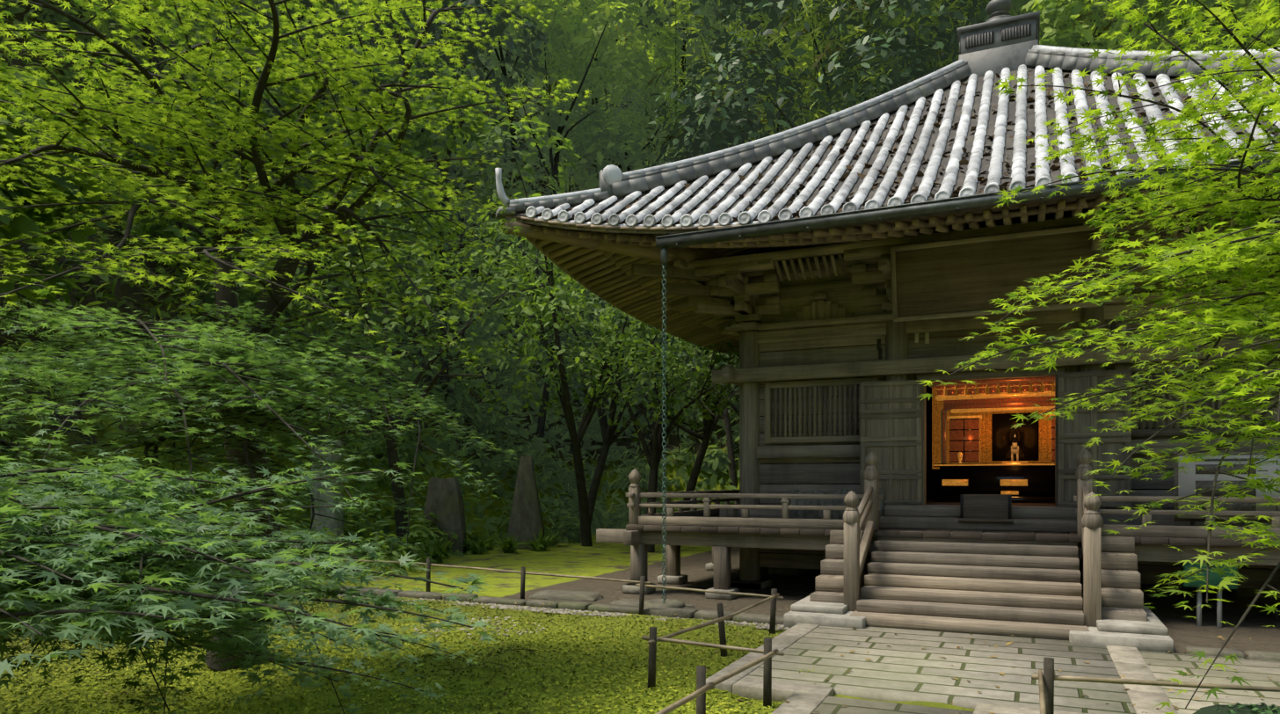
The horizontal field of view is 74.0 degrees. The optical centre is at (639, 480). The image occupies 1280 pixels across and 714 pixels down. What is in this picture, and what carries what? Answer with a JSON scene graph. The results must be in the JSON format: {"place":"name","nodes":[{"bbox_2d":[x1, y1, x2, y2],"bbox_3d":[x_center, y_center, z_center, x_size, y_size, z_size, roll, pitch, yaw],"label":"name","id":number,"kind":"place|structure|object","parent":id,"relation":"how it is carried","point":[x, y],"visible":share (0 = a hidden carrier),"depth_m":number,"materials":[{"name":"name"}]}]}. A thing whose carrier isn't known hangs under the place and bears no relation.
{"place":"outdoors","nodes":[
{"label":"outdoors","id":0,"kind":"place"},
{"bbox_2d":[207,582,789,629],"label":"drip line gravel","id":1,"kind":"structure","parent":0,"point":[549,610],"depth_m":11.63,"materials":[{"name":"grey gravel"}]},
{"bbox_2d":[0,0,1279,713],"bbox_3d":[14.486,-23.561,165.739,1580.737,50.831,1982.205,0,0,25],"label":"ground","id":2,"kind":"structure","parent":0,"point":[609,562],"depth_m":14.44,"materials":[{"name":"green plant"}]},
{"bbox_2d":[0,60,115,331],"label":"shade tree","id":3,"kind":"object","parent":2,"relation":"on","point":[27,221],"visible":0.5,"depth_m":13.46,"materials":[{"name":"green plant"}]},
{"bbox_2d":[0,0,575,713],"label":"maple limbs","id":4,"kind":"object","parent":2,"relation":"on","point":[276,304],"visible":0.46,"depth_m":7.03,"materials":[{"name":"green plant"}]},
{"bbox_2d":[0,298,517,713],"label":"maple leaves","id":5,"kind":"object","parent":4,"relation":"attached to","point":[90,563],"visible":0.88,"depth_m":3.65,"materials":[{"name":"green plant"}]},
{"bbox_2d":[0,0,591,365],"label":"maple leaves","id":6,"kind":"object","parent":4,"relation":"attached to","point":[294,132],"visible":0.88,"depth_m":7.27,"materials":[{"name":"green plant"}]},
{"bbox_2d":[310,440,343,561],"bbox_3d":[-6.730,0.508,18.271,0.552,2.774,0.522,0,0,8],"label":"stone monument","id":7,"kind":"object","parent":2,"relation":"on","point":[333,523],"visible":0.25,"depth_m":18.05,"materials":[{"name":"grey stone"}]},
{"bbox_2d":[0,0,739,578],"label":"shrub leaves","id":8,"kind":"object","parent":2,"relation":"on","point":[568,533],"visible":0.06,"depth_m":25.38,"materials":[{"name":"green plant"}]},
{"bbox_2d":[0,589,814,713],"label":"moss tufts","id":9,"kind":"object","parent":2,"relation":"on","point":[443,699],"visible":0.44,"depth_m":7.71,"materials":[{"name":"green plant"}]},
{"bbox_2d":[420,477,466,554],"bbox_3d":[-4.858,0.900,20.933,1.153,1.990,0.536,0,0,5],"label":"stone monument","id":10,"kind":"object","parent":2,"relation":"on","point":[444,501],"visible":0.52,"depth_m":20.75,"materials":[{"name":"stone"}]},
{"bbox_2d":[375,526,570,559],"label":"ferns","id":11,"kind":"object","parent":2,"relation":"on","point":[508,545],"visible":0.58,"depth_m":21.35,"materials":[{"name":"green plant"}]},
{"bbox_2d":[414,616,545,641],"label":"plants","id":12,"kind":"object","parent":2,"relation":"on","point":[473,618],"visible":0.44,"depth_m":10.20,"materials":[{"name":"green plant"}]},
{"bbox_2d":[245,156,739,553],"bbox_3d":[-1.336,-3.011,22.142,11.670,10.119,16.589,0,0,25],"label":"tree","id":13,"kind":"object","parent":2,"relation":"on","point":[609,438],"depth_m":22.06,"materials":[{"name":"plant"}]},
{"bbox_2d":[159,153,739,435],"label":"tree leaves","id":14,"kind":"object","parent":13,"relation":"attached to","point":[563,292],"visible":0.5,"depth_m":19.81,"materials":[{"name":"green plant"}]},
{"bbox_2d":[508,455,544,549],"bbox_3d":[-3.014,0.600,22.515,0.992,2.591,0.506,0,0,2],"label":"stone monument","id":15,"kind":"object","parent":2,"relation":"on","point":[526,518],"visible":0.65,"depth_m":22.33,"materials":[{"name":"stone"}]},
{"bbox_2d":[529,589,603,602],"bbox_3d":[-1.116,1.764,13.007,1.155,0.123,0.508,0,0,19],"label":"flat stone","id":16,"kind":"object","parent":2,"relation":"on","point":[570,595],"visible":0.88,"depth_m":12.85,"materials":[{"name":"grey stone"}]},
{"bbox_2d":[0,0,1279,570],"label":"leaves","id":17,"kind":"object","parent":2,"relation":"on","point":[434,443],"visible":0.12,"depth_m":28.17,"materials":[{"name":"green plant"}]},
{"bbox_2d":[22,581,1279,713],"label":"fallen leaves","id":18,"kind":"object","parent":2,"relation":"on","point":[788,701],"visible":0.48,"depth_m":7.72,"materials":[{"name":"green plant"}]},
{"bbox_2d":[610,598,698,610],"bbox_3d":[0.175,1.775,12.024,1.489,0.102,0.484,0,0,28],"label":"flat stone","id":19,"kind":"object","parent":2,"relation":"on","point":[629,601],"visible":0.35,"depth_m":12.04,"materials":[{"name":"grey stone"}]},
{"bbox_2d":[643,598,685,608],"bbox_3d":[0.333,1.730,11.724,0.600,0.130,0.585,0,0,25],"label":"stone","id":20,"kind":"object","parent":2,"relation":"on","point":[669,603],"visible":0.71,"depth_m":11.61,"materials":[{"name":"grey stone"}]},
{"bbox_2d":[138,0,1221,489],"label":"forest","id":21,"kind":"object","parent":2,"relation":"on","point":[730,112],"depth_m":31.05,"materials":[{"name":"green plant"}]},
{"bbox_2d":[96,0,1157,284],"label":"forest leaves","id":22,"kind":"object","parent":21,"relation":"attached to","point":[422,142],"visible":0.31,"depth_m":24.76,"materials":[{"name":"green plant"}]},
{"bbox_2d":[73,0,1279,363],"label":"forest leaves","id":23,"kind":"object","parent":21,"relation":"attached to","point":[577,32],"visible":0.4,"depth_m":35.47,"materials":[{"name":"green plant"}]},
{"bbox_2d":[330,557,1054,713],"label":"fence posts","id":24,"kind":"object","parent":2,"relation":"on","point":[1048,680],"visible":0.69,"depth_m":6.82,"materials":[{"name":"brown wood"}]},
{"bbox_2d":[331,559,1279,713],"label":"fence rails","id":25,"kind":"object","parent":24,"relation":"attached to","point":[697,693],"visible":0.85,"depth_m":6.38,"materials":[{"name":"brown wood"}]},
{"bbox_2d":[215,578,1279,661],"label":"drip line edging stones","id":26,"kind":"object","parent":2,"relation":"on","point":[696,614],"visible":0.6,"depth_m":11.49,"materials":[{"name":"grey stone"}]},
{"bbox_2d":[335,0,1278,188],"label":"bamboo culms","id":27,"kind":"object","parent":2,"relation":"on","point":[1158,43],"depth_m":34.86,"materials":[{"name":"green plant"}]},
{"bbox_2d":[381,0,1279,170],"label":"bamboo leaves","id":28,"kind":"object","parent":27,"relation":"attached to","point":[805,43],"visible":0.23,"depth_m":33.42,"materials":[{"name":"green plant"}]},
{"bbox_2d":[531,0,1276,188],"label":"dry bamboo leaves","id":29,"kind":"object","parent":27,"relation":"on","point":[827,48],"visible":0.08,"depth_m":34.05,"materials":[{"name":"green plant"}]},
{"bbox_2d":[596,468,1279,589],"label":"veranda","id":30,"kind":"object","parent":2,"relation":"on","point":[638,541],"visible":0.42,"depth_m":12.66,"materials":[{"name":"brown wood"}]},
{"bbox_2d":[625,515,1279,547],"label":"veranda floor boards","id":31,"kind":"object","parent":30,"relation":"on","point":[1012,535],"visible":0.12,"depth_m":11.52,"materials":[{"name":"grey wood"}]},
{"bbox_2d":[784,487,884,519],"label":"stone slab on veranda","id":32,"kind":"structure","parent":31,"relation":"on","point":[836,514],"depth_m":13.43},
{"bbox_2d":[712,283,1279,597],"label":"temple wall","id":33,"kind":"structure","parent":31,"relation":"on","point":[797,374],"depth_m":13.21,"materials":[{"name":"brown wood"}]},
{"bbox_2d":[502,173,1279,355],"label":"roof eaves","id":34,"kind":"object","parent":33,"relation":"attached to","point":[618,284],"visible":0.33,"depth_m":13.24,"materials":[{"name":"brown wood"}]},
{"bbox_2d":[522,185,1175,334],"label":"hall eave soffit","id":35,"kind":"structure","parent":34,"relation":"on","point":[977,212],"depth_m":10.86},
{"bbox_2d":[655,155,1279,263],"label":"rain gutter","id":36,"kind":"object","parent":34,"relation":"attached to","point":[883,214],"visible":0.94,"depth_m":10.32,"materials":[{"name":"grey metal"}]},
{"bbox_2d":[661,262,666,603],"bbox_3d":[0.333,-0.665,11.724,0.075,4.745,0.075,0,0,25],"label":"rain chain","id":37,"kind":"object","parent":36,"relation":"hanging from","point":[664,432],"visible":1,"depth_m":11.72,"materials":[{"name":"metal"}]},
{"bbox_2d":[515,66,1279,253],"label":"tiled roof","id":38,"kind":"structure","parent":33,"relation":"on","point":[1030,152],"depth_m":12.89,"materials":[{"name":"grey tile"}]},
{"bbox_2d":[494,44,1279,219],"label":"roof hip ridges","id":39,"kind":"object","parent":38,"relation":"on","point":[614,180],"visible":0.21,"depth_m":13.98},
{"bbox_2d":[525,138,1279,230],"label":"eave tiles","id":40,"kind":"object","parent":38,"relation":"attached to","point":[724,219],"visible":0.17,"depth_m":11.27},
{"bbox_2d":[536,64,1279,223],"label":"roof tiles","id":41,"kind":"object","parent":38,"relation":"on","point":[971,175],"visible":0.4,"depth_m":12.56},
{"bbox_2d":[536,70,1279,225],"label":"leaf litter","id":42,"kind":"object","parent":38,"relation":"on","point":[920,173],"visible":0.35,"depth_m":12.25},
{"bbox_2d":[956,0,1039,80],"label":"roof finial base","id":43,"kind":"object","parent":38,"relation":"on","point":[1000,40],"visible":0.69,"depth_m":15.59,"materials":[{"name":"grey metal"}]},
{"bbox_2d":[631,194,1279,332],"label":"roof brackets","id":44,"kind":"object","parent":33,"relation":"on","point":[847,280],"visible":0.29,"depth_m":13.47,"materials":[{"name":"brown wood"}]},
{"bbox_2d":[758,327,1174,509],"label":"wall gaps","id":45,"kind":"object","parent":33,"relation":"attached to","point":[933,483],"depth_m":18.73,"materials":[{"name":"black"}]},
{"bbox_2d":[926,376,1054,503],"bbox_3d":[6.427,-0.774,14.572,3.050,2.279,1.283,0,0,25],"label":"altar","id":46,"kind":"object","parent":33,"relation":"on","point":[980,445],"visible":0.73,"depth_m":14.86,"materials":[{"name":"gold metal"}]},
{"bbox_2d":[890,225,1100,321],"bbox_3d":[4.891,-2.862,11.841,2.670,1.058,0.344,0,0,25],"label":"wall panel","id":47,"kind":"object","parent":33,"relation":"attached to","point":[966,277],"depth_m":11.85,"materials":[{"name":"brown wood"}]},
{"bbox_2d":[860,369,1131,507],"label":"open doors","id":48,"kind":"structure","parent":33,"relation":"attached to","point":[890,425],"depth_m":12.06,"materials":[{"name":"grey wood"}]},
{"bbox_2d":[761,366,1279,433],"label":"hall window backing","id":49,"kind":"object","parent":33,"relation":"attached to","point":[1131,410],"depth_m":13.58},
{"bbox_2d":[877,214,1279,359],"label":"votive slips","id":50,"kind":"object","parent":33,"relation":"attached to","point":[927,334],"visible":0.46,"depth_m":11.98,"materials":[{"name":"beige paper"}]},
{"bbox_2d":[1174,451,1279,525],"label":"wall panel","id":51,"kind":"object","parent":31,"relation":"on","point":[1189,482],"visible":0.6,"depth_m":10.46,"materials":[{"name":"grey wood"}]},
{"bbox_2d":[705,623,1178,713],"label":"paving kerb stones","id":52,"kind":"object","parent":2,"relation":"on","point":[1129,662],"visible":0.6,"depth_m":7.14,"materials":[{"name":"grey stone"}]},
{"bbox_2d":[622,553,1279,618],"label":"veranda support posts","id":53,"kind":"object","parent":2,"relation":"on","point":[737,584],"visible":0.19,"depth_m":13.73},
{"bbox_2d":[809,448,1147,639],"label":"timber stairs","id":54,"kind":"structure","parent":2,"relation":"on","point":[1025,588],"depth_m":10.57,"materials":[{"name":"brown wood"}]},
{"bbox_2d":[958,494,1014,522],"bbox_3d":[4.916,0.383,12.061,0.720,0.385,0.420,0,0,25],"label":"offering box","id":55,"kind":"object","parent":54,"relation":"on","point":[985,507],"visible":1,"depth_m":11.89,"materials":[{"name":"grey wood"}]},
{"bbox_2d":[784,593,1173,653],"bbox_3d":[4.048,1.670,10.490,4.080,0.250,2.100,0,0,25],"label":"stone base","id":56,"kind":"object","parent":2,"relation":"on","point":[1151,634],"visible":0.54,"depth_m":9.18,"materials":[{"name":"grey stone"}]},
{"bbox_2d":[914,0,1279,713],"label":"maple","id":57,"kind":"object","parent":2,"relation":"on","point":[1250,258],"depth_m":4.42,"materials":[{"name":"green plant"}]},
{"bbox_2d":[1181,562,1237,627],"bbox_3d":[7.008,1.320,10.461,0.550,0.950,0.231,0,0,25],"label":"signboard","id":58,"kind":"object","parent":2,"relation":"on","point":[1215,578],"visible":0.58,"depth_m":10.40,"materials":[{"name":"green paint"}]},
{"bbox_2d":[1192,702,1279,713],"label":"clipped shrub","id":59,"kind":"object","parent":2,"relation":"on","point":[1210,709],"depth_m":5.48,"materials":[{"name":"green plant"}]},
{"bbox_2d":[743,625,1279,713],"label":"stone paving","id":60,"kind":"structure","parent":0,"point":[900,669],"depth_m":7.73,"materials":[{"name":"grey stone"}]}
]}

